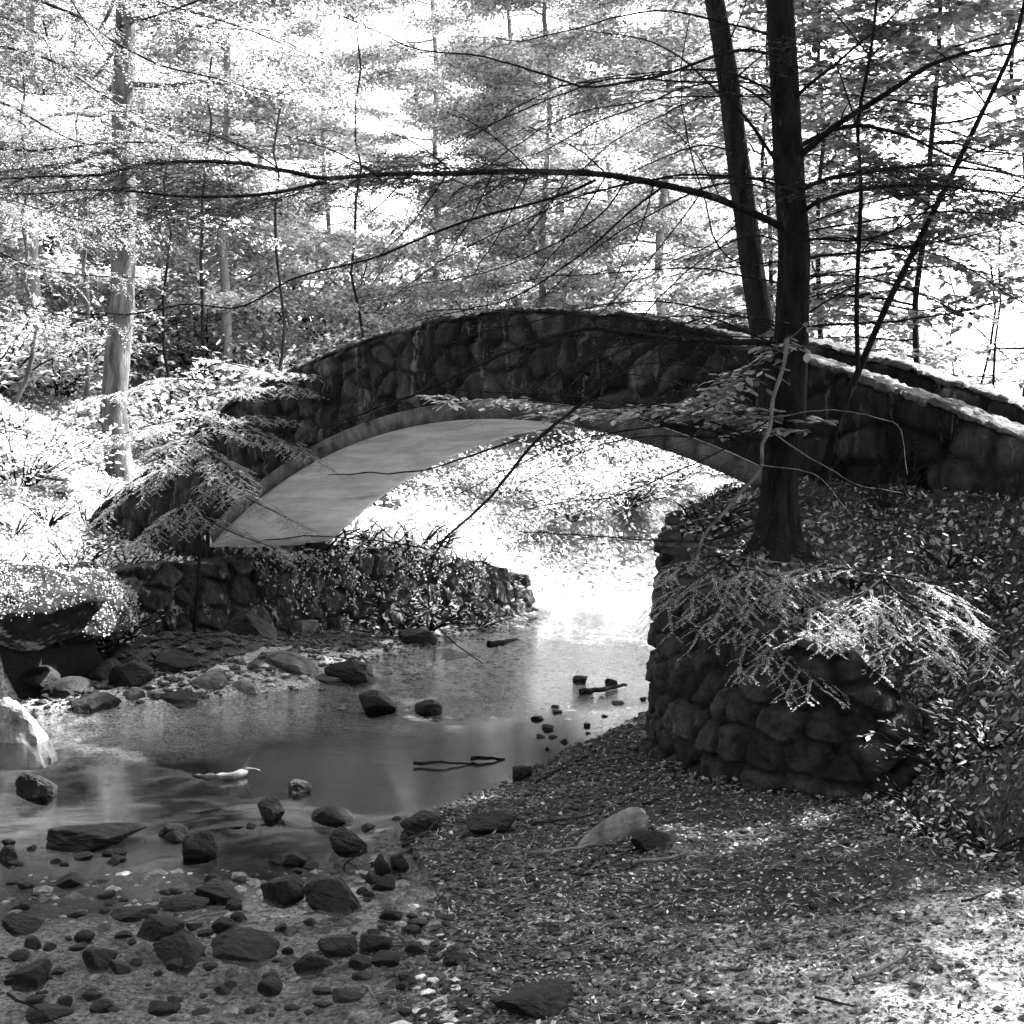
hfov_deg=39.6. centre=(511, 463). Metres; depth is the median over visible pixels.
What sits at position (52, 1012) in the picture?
river rock
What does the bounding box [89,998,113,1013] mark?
river rock
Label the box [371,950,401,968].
river rock
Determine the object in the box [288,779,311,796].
river rock
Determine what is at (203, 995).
river rock
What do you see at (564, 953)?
gravel
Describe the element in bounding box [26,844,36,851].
river rock
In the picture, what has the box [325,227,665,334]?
shrub
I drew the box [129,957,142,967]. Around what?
river rock
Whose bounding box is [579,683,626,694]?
floating stick
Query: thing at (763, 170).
beech tree
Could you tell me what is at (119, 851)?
river rock
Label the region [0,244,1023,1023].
ground
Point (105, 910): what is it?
river rock
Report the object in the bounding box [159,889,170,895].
river rock
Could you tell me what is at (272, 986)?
river rock
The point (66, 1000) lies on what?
river rock
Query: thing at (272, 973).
river rock
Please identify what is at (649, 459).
shrub
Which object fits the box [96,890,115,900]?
river rock
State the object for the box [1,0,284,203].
maple tree
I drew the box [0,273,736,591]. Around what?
undergrowth
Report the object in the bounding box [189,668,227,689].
bank rock
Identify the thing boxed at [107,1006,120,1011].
river rock
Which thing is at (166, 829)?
river rock
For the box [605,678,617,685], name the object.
river rock
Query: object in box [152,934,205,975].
river rock
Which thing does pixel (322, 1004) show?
river rock
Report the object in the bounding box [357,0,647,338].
maple tree
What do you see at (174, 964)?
river rock
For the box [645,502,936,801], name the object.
rubble retaining wall
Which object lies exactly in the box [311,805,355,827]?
river rock
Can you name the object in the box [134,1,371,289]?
maple tree
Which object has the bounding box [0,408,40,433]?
fern
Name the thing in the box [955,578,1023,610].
fern
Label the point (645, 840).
bank rock
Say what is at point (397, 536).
fern
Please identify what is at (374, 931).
river rock
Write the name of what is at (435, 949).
river rock
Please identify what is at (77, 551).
fern
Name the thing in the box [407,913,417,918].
river rock
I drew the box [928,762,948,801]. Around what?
fallen stick
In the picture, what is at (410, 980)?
river rock
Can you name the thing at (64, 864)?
river rock
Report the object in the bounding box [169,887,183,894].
river rock
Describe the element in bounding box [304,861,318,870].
river rock
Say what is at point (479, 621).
fern
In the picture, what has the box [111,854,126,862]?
river rock
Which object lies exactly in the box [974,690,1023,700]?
fallen stick
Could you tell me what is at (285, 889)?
river rock
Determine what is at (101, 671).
bank rock
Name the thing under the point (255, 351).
shrub
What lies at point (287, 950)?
river rock
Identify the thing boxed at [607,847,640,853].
fallen stick
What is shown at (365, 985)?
pale twig
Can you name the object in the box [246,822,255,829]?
river rock
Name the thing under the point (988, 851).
fallen stick
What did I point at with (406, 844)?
leaning stick
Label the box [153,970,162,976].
river rock
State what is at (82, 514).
fern
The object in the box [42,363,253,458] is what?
shrub
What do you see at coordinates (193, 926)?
river rock
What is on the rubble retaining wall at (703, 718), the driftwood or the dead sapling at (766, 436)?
the dead sapling at (766, 436)
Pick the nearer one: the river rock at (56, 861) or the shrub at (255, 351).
the river rock at (56, 861)
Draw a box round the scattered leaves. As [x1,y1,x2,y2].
[410,715,1023,1023]
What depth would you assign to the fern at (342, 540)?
17.59 m
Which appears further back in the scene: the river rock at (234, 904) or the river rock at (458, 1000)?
the river rock at (234, 904)
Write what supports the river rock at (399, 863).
on the stream water
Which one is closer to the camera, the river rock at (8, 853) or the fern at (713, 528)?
the river rock at (8, 853)
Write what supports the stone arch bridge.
on the ground
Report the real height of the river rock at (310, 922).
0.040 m
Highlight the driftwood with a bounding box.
[193,755,260,780]
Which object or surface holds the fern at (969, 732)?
on the ground
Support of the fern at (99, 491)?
on the ground
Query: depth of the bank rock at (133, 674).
13.07 m
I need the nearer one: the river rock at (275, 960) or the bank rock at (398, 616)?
the river rock at (275, 960)
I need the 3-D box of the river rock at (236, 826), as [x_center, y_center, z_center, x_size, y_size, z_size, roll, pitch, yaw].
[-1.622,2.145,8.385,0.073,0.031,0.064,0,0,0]
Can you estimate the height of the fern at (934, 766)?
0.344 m
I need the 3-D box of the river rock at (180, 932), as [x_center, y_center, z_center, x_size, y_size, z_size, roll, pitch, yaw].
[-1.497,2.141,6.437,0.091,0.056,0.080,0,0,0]
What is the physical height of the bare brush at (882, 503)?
0.562 m
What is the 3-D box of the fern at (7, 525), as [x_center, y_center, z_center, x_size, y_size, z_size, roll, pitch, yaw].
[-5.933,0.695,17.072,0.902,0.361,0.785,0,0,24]
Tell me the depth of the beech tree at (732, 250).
18.77 m
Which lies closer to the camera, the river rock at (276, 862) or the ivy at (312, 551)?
the river rock at (276, 862)
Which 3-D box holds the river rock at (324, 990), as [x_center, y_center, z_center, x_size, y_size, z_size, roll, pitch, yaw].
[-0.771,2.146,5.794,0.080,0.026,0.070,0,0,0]
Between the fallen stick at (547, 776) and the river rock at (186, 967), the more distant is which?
the fallen stick at (547, 776)
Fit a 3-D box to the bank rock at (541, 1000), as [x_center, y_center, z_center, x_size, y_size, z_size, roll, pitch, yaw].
[0.075,2.077,5.499,0.337,0.146,0.297,0,0,0]
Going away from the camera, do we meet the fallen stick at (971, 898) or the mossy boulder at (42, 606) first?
the fallen stick at (971, 898)
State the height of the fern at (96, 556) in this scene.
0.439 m
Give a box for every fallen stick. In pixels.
[531,814,589,824]
[532,843,597,854]
[535,755,588,783]
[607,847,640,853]
[631,851,689,864]
[642,798,662,805]
[662,939,685,952]
[700,953,709,966]
[814,995,853,1006]
[846,903,869,912]
[852,947,911,979]
[863,938,871,950]
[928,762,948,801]
[947,743,998,773]
[961,891,990,902]
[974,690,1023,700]
[979,714,1011,721]
[986,839,1023,854]
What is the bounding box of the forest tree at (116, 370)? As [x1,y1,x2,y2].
[0,0,344,481]
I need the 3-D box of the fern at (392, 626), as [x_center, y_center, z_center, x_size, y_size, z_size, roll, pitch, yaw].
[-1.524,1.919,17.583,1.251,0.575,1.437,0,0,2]
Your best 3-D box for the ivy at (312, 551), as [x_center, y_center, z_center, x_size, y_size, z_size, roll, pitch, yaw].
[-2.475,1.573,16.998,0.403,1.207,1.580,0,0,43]
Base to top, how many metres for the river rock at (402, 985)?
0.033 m
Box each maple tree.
[0,0,180,205]
[0,0,201,357]
[0,0,431,403]
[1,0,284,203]
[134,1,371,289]
[216,0,422,324]
[286,0,607,327]
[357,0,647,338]
[415,0,700,309]
[464,0,885,453]
[472,0,717,312]
[629,0,897,341]
[758,50,923,353]
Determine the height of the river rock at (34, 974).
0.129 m
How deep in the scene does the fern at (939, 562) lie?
8.94 m
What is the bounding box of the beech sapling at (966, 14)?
[416,0,1023,485]
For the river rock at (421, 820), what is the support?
on the stream water
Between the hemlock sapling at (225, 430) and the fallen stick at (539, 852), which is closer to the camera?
the fallen stick at (539, 852)
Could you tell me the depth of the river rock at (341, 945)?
6.24 m
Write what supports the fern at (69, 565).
on the ground
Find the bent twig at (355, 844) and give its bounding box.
[342,840,364,870]
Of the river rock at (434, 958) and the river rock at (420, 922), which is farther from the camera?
the river rock at (420, 922)
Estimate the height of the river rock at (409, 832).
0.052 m
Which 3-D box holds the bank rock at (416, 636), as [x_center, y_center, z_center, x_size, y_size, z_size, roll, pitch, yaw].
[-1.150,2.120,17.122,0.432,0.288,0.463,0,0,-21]
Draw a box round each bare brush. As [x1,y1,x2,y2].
[615,466,759,538]
[799,436,978,510]
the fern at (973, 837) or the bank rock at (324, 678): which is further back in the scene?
the bank rock at (324, 678)
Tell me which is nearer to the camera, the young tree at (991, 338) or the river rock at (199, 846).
the river rock at (199, 846)
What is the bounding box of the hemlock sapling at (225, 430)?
[36,359,340,632]
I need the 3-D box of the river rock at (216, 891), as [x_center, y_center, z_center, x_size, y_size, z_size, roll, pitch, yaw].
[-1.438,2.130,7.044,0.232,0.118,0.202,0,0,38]
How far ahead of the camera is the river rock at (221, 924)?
6.53 m
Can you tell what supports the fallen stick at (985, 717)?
on the ground
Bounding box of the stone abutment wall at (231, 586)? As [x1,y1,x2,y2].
[103,546,538,634]
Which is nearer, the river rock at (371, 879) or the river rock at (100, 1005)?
the river rock at (100, 1005)
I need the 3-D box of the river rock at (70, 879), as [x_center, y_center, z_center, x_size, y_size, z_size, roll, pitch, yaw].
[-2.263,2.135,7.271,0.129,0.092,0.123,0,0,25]
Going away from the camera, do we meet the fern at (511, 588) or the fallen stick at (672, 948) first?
the fallen stick at (672, 948)
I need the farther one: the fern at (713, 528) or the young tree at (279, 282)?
the young tree at (279, 282)
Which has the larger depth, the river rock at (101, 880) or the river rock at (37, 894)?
the river rock at (101, 880)
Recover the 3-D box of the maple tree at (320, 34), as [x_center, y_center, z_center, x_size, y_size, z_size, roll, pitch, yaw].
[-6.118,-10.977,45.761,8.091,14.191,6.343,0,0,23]
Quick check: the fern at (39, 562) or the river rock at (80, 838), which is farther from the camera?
the fern at (39, 562)
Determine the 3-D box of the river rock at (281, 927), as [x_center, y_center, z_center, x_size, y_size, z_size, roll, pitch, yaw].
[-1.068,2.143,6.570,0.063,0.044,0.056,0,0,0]
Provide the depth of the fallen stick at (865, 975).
5.44 m
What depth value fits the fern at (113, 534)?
17.94 m
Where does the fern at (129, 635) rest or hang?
on the ground
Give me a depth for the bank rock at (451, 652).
16.45 m
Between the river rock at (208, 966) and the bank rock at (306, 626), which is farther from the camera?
the bank rock at (306, 626)
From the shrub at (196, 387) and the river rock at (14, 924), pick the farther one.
the shrub at (196, 387)
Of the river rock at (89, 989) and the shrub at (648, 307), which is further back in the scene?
the shrub at (648, 307)
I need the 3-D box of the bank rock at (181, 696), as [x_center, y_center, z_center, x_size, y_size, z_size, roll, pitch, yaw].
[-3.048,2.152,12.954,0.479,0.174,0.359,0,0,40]
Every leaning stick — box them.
[184,910,227,922]
[401,814,444,847]
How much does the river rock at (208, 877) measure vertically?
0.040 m
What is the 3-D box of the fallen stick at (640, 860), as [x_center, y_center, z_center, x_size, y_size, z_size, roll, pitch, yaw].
[0.751,1.978,7.132,0.347,0.030,0.034,0,0,-26]
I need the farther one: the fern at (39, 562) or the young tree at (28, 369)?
the young tree at (28, 369)
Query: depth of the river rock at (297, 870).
7.47 m
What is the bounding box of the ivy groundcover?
[641,475,1023,875]
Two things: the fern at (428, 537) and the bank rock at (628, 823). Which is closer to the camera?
the bank rock at (628, 823)
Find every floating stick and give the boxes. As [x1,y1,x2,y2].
[413,761,473,765]
[470,756,504,760]
[486,638,517,647]
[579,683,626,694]
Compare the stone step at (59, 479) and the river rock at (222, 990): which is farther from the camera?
the stone step at (59, 479)
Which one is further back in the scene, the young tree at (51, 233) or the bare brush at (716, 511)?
the young tree at (51, 233)
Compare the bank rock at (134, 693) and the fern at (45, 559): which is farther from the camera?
the fern at (45, 559)
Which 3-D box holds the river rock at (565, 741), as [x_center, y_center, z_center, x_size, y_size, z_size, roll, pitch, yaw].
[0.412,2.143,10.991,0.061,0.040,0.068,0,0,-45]
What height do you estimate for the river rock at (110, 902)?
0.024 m
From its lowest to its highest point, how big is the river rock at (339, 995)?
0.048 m
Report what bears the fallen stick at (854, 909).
on the ground
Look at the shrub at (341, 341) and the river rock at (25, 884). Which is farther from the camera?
the shrub at (341, 341)
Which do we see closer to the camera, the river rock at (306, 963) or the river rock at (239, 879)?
the river rock at (306, 963)
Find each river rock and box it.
[0,844,17,870]
[2,839,15,845]
[2,913,42,936]
[3,977,13,985]
[5,958,51,992]
[6,879,21,884]
[8,859,24,865]
[8,949,28,962]
[15,772,56,805]
[17,880,34,889]
[20,902,31,910]
[24,935,41,950]
[24,1003,74,1023]
[25,994,46,1004]
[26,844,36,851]
[31,892,40,896]
[43,942,56,951]
[46,822,148,854]
[50,857,61,864]
[50,967,65,974]
[56,872,84,889]
[57,995,72,1006]
[59,861,68,866]
[65,936,71,940]
[66,909,87,918]
[68,943,85,951]
[73,851,93,860]
[74,929,94,944]
[82,946,112,973]
[82,988,95,997]
[85,991,101,1002]
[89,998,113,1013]
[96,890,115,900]
[97,878,108,882]
[99,907,109,914]
[102,849,115,857]
[103,900,117,905]
[106,857,119,866]
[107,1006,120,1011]
[108,960,132,974]
[110,905,157,922]
[110,949,117,958]
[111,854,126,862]
[112,848,126,854]
[114,930,132,938]
[118,897,127,901]
[127,938,136,945]
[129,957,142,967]
[136,914,184,942]
[148,1000,179,1016]
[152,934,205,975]
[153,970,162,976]
[158,823,187,838]
[158,894,209,911]
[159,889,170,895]
[165,830,183,844]
[166,957,183,970]
[167,996,183,1002]
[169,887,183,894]
[172,930,190,935]
[182,829,217,864]
[183,965,191,969]
[185,922,202,930]
[192,1007,209,1015]
[193,878,244,907]
[195,905,203,909]
[197,929,213,936]
[199,993,207,998]
[202,962,218,971]
[204,874,216,881]
[210,927,279,970]
[211,916,234,934]
[214,984,231,995]
[222,980,236,989]
[225,898,242,911]
[229,911,247,922]
[230,876,247,882]
[231,824,243,828]
[244,1006,256,1014]
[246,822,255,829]
[257,797,284,826]
[257,976,282,997]
[260,874,303,908]
[262,971,279,978]
[268,859,279,865]
[272,958,281,962]
[274,923,286,931]
[281,851,307,868]
[281,947,293,955]
[284,1003,299,1010]
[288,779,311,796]
[292,868,302,873]
[293,952,327,975]
[302,917,315,926]
[303,877,361,917]
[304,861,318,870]
[304,1009,313,1015]
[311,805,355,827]
[312,986,331,994]
[312,1001,332,1007]
[318,934,356,959]
[324,660,372,686]
[326,959,333,966]
[329,827,367,857]
[331,988,363,1003]
[348,954,371,970]
[352,971,369,980]
[356,887,368,895]
[359,690,396,717]
[359,933,392,954]
[361,823,374,832]
[362,897,370,901]
[363,891,374,897]
[364,874,380,884]
[367,928,380,933]
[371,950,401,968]
[372,874,394,893]
[373,854,390,877]
[378,925,385,930]
[379,908,402,920]
[390,852,408,872]
[392,816,400,819]
[395,981,408,990]
[397,1007,411,1016]
[398,973,409,981]
[400,810,441,831]
[401,925,419,932]
[402,976,416,984]
[404,941,424,954]
[406,829,418,836]
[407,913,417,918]
[407,917,426,926]
[411,928,421,934]
[414,700,442,717]
[428,945,445,952]
[429,955,439,961]
[443,951,476,965]
[450,997,473,1008]
[512,765,532,782]
[530,716,543,720]
[536,734,545,737]
[542,724,553,730]
[553,709,561,713]
[560,738,568,743]
[572,675,587,684]
[583,723,590,727]
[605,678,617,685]
[612,700,624,704]
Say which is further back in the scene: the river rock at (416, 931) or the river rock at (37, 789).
the river rock at (37, 789)
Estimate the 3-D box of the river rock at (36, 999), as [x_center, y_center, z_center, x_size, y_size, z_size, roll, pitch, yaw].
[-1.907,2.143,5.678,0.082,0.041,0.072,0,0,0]
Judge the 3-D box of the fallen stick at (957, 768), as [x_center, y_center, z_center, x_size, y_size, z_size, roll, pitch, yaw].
[2.409,1.537,7.419,0.280,0.198,0.020,0,0,35]
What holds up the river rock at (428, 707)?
on the stream water
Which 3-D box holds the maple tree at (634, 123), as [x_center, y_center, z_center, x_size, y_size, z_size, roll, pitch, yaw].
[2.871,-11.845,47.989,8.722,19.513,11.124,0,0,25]
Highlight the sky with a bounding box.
[1,0,1023,395]
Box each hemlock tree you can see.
[0,0,356,368]
[0,0,1023,663]
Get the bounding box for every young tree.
[0,38,161,431]
[0,51,113,406]
[14,19,86,351]
[86,114,216,449]
[161,57,253,401]
[224,80,331,373]
[314,38,393,337]
[872,246,1018,373]
[897,203,1015,389]
[941,200,1023,384]
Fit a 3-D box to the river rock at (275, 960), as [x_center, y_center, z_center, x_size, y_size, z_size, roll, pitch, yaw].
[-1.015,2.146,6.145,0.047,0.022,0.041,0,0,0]
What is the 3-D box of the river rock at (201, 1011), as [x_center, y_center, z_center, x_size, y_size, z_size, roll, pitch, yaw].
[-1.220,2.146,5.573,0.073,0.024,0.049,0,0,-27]
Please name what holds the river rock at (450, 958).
on the stream water
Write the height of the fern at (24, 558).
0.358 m
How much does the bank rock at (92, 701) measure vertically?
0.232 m
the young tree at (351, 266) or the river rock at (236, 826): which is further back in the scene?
the young tree at (351, 266)
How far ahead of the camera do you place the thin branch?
5.42 m
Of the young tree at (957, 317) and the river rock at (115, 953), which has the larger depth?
the young tree at (957, 317)
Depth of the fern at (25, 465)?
19.37 m
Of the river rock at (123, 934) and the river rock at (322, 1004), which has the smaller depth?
the river rock at (322, 1004)
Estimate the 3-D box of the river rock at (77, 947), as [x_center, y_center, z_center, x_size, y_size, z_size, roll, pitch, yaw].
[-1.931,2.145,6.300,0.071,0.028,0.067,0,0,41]
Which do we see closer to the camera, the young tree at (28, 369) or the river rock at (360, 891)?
the river rock at (360, 891)
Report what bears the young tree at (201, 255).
on the ground
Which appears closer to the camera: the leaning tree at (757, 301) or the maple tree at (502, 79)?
the leaning tree at (757, 301)
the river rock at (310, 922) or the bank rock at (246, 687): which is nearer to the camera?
the river rock at (310, 922)
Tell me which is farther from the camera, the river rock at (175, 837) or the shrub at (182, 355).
the shrub at (182, 355)
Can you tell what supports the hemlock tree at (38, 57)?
on the ground
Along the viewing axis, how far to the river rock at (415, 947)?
6.25 m
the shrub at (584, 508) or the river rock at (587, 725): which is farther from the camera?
the shrub at (584, 508)
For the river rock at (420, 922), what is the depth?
6.61 m
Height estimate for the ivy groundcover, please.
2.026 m
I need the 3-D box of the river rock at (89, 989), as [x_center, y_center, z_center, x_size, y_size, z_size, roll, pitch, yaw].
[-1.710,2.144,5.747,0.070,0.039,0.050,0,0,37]
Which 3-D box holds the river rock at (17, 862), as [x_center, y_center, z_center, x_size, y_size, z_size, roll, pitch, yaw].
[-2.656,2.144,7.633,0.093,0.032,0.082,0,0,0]
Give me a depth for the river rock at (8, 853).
7.63 m
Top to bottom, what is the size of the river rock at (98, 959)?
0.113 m
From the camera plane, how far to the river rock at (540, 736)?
11.18 m
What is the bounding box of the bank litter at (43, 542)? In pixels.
[0,377,572,590]
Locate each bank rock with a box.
[0,697,57,769]
[19,663,60,688]
[40,676,95,698]
[70,691,120,714]
[87,658,120,681]
[108,662,154,688]
[125,687,145,700]
[153,650,207,672]
[160,689,200,707]
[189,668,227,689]
[222,610,277,639]
[232,680,255,694]
[261,650,316,675]
[289,620,319,633]
[314,672,377,684]
[371,491,402,509]
[383,609,402,629]
[398,628,437,645]
[432,648,469,660]
[466,812,516,834]
[489,978,573,1019]
[577,807,648,845]
[630,830,674,851]
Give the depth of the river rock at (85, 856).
7.72 m
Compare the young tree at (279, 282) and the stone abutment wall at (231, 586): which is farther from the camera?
the young tree at (279, 282)
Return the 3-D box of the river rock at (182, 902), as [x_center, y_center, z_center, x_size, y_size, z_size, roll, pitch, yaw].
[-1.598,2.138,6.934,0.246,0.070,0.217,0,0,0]
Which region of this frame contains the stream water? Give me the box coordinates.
[0,593,654,1023]
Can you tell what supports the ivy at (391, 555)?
attached to the stone abutment wall at (231, 586)
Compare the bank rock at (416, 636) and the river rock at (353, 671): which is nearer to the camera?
the river rock at (353, 671)
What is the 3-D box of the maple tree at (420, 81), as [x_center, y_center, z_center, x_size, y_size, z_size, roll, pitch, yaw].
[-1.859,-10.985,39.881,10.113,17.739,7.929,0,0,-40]
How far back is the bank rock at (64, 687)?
12.86 m
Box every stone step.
[42,473,70,482]
[48,484,76,493]
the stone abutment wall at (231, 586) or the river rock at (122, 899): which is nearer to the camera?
the river rock at (122, 899)
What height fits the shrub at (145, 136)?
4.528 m
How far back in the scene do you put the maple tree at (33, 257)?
27.02 m
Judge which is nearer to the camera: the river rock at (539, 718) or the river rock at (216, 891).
the river rock at (216, 891)
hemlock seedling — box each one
[627,554,858,711]
[774,560,1010,694]
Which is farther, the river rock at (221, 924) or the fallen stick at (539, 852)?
the fallen stick at (539, 852)
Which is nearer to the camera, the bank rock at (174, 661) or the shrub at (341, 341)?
the bank rock at (174, 661)
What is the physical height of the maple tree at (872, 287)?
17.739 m
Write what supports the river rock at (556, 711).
in the stream water
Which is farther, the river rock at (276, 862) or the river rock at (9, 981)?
the river rock at (276, 862)
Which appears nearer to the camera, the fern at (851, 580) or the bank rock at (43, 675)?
the fern at (851, 580)
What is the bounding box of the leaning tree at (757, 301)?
[561,0,773,456]
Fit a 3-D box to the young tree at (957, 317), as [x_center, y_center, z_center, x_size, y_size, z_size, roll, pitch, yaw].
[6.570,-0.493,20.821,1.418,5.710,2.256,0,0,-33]
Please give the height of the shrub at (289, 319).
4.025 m
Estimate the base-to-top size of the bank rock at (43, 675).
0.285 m
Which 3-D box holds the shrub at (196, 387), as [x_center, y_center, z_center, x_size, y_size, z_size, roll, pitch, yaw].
[-5.194,-1.313,26.972,4.717,1.887,4.515,0,0,18]
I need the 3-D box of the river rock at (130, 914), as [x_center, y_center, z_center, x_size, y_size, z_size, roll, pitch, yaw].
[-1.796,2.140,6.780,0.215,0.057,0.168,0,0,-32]
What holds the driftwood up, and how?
on the stream water
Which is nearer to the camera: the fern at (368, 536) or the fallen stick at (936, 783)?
the fallen stick at (936, 783)
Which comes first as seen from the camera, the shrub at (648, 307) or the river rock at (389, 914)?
the river rock at (389, 914)
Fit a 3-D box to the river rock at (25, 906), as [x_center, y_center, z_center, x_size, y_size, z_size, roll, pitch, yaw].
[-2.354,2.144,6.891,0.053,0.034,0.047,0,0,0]
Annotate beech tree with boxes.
[591,0,957,374]
[617,0,1023,389]
[678,0,1023,368]
[799,0,1023,396]
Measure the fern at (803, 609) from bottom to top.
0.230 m
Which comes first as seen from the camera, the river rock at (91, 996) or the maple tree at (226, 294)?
the river rock at (91, 996)
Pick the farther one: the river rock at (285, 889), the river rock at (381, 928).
the river rock at (285, 889)
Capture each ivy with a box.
[250,544,359,631]
[330,538,424,630]
[403,542,496,623]
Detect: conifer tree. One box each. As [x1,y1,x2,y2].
[0,0,244,330]
[0,1,107,254]
[17,0,364,365]
[479,0,653,307]
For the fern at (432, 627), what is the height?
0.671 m
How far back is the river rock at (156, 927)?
6.46 m
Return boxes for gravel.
[0,616,652,1023]
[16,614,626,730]
[353,713,1023,1023]
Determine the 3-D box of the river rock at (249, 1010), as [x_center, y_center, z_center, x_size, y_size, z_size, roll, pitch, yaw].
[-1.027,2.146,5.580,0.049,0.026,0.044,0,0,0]
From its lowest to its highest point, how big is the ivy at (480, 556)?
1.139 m
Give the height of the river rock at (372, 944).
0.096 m
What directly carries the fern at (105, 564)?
on the ground
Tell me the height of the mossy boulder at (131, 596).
0.715 m
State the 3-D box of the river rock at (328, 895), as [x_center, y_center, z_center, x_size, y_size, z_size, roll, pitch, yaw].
[-0.884,2.119,6.958,0.318,0.186,0.235,0,0,32]
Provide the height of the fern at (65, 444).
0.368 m
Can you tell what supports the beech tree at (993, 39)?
on the ground
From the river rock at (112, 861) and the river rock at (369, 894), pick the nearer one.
the river rock at (369, 894)
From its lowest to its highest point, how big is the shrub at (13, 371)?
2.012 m
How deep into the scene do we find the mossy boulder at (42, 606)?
12.66 m
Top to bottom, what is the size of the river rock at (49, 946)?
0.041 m
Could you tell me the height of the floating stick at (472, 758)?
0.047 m
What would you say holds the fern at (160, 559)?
on the ground
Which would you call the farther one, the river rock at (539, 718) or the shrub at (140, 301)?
the shrub at (140, 301)
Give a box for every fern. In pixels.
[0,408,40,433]
[0,507,45,534]
[1,456,55,478]
[2,545,41,564]
[7,493,92,525]
[10,547,60,564]
[24,551,81,567]
[26,532,117,561]
[34,431,83,452]
[38,556,92,575]
[44,535,120,565]
[50,493,111,521]
[69,533,122,551]
[78,549,126,568]
[79,478,124,497]
[95,635,120,652]
[96,609,165,647]
[99,544,153,564]
[103,525,131,542]
[126,545,179,561]
[288,516,380,560]
[300,515,397,551]
[340,518,429,548]
[343,596,438,635]
[355,511,474,555]
[371,584,486,630]
[402,522,467,551]
[438,597,521,627]
[443,544,501,568]
[508,576,537,601]
[659,490,759,536]
[761,590,849,623]
[799,549,903,590]
[857,706,994,774]
[864,760,927,804]
[891,791,973,840]
[898,529,1012,568]
[909,790,1023,861]
[922,696,1023,753]
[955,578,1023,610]
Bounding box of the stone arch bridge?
[86,306,1023,560]
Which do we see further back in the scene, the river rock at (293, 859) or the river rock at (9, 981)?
the river rock at (293, 859)
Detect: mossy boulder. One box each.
[0,554,109,652]
[48,556,142,647]
[98,579,140,645]
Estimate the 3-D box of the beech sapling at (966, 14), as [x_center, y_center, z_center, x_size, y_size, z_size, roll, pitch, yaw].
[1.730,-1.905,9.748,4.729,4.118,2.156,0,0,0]
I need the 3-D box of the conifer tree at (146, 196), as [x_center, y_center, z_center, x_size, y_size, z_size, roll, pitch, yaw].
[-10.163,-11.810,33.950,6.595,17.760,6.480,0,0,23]
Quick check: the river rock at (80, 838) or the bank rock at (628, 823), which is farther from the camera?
the river rock at (80, 838)
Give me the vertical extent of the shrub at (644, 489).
1.572 m
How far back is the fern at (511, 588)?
20.01 m
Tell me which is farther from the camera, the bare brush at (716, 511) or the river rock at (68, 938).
the bare brush at (716, 511)
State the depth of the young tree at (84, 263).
24.20 m
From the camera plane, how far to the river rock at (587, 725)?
11.63 m
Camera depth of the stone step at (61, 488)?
19.37 m
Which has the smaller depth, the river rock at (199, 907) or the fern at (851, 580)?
the river rock at (199, 907)
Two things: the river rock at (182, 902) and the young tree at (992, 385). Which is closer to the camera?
the river rock at (182, 902)
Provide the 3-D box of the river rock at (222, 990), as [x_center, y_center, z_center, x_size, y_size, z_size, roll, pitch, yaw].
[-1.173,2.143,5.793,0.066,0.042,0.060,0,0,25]
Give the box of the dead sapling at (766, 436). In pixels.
[619,314,938,608]
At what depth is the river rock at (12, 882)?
7.27 m
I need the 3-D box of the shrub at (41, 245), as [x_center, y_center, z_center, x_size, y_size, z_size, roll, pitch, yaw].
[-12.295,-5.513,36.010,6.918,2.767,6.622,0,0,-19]
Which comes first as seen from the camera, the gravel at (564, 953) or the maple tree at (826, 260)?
the gravel at (564, 953)
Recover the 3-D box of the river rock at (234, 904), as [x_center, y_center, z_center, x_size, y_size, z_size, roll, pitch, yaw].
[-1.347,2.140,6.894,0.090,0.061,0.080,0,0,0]
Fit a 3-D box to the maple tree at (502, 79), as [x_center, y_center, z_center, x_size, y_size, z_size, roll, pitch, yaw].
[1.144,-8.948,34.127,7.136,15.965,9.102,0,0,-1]
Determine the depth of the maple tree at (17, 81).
33.40 m
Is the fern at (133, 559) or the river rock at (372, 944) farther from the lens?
the fern at (133, 559)
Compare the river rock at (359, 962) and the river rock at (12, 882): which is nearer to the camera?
the river rock at (359, 962)
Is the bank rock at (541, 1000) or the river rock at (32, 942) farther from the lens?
the river rock at (32, 942)
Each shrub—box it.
[0,178,136,292]
[0,261,215,365]
[0,294,106,393]
[0,304,185,396]
[0,401,138,490]
[5,108,201,249]
[10,177,329,329]
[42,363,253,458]
[83,274,329,381]
[129,339,311,428]
[137,243,420,374]
[180,320,382,391]
[199,217,469,359]
[277,208,548,336]
[280,309,428,356]
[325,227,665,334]
[438,447,567,500]
[440,264,705,321]
[486,456,642,521]
[522,429,717,506]
[591,432,723,489]
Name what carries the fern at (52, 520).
on the ground
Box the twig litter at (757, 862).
[419,478,1023,1023]
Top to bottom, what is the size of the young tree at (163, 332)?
6.166 m
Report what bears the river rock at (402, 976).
on the stream water
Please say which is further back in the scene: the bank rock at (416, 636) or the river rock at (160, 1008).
the bank rock at (416, 636)
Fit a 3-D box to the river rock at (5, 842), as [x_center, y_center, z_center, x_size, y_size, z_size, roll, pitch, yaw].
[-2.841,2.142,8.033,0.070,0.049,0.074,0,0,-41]
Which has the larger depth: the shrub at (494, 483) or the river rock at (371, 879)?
the shrub at (494, 483)
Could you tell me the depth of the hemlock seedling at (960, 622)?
8.27 m
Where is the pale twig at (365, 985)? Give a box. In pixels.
[362,984,375,998]
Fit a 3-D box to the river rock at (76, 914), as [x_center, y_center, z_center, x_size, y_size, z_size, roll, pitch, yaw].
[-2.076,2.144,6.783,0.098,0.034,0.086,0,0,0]
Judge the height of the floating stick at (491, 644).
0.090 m
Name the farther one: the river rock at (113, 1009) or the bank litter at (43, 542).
the bank litter at (43, 542)

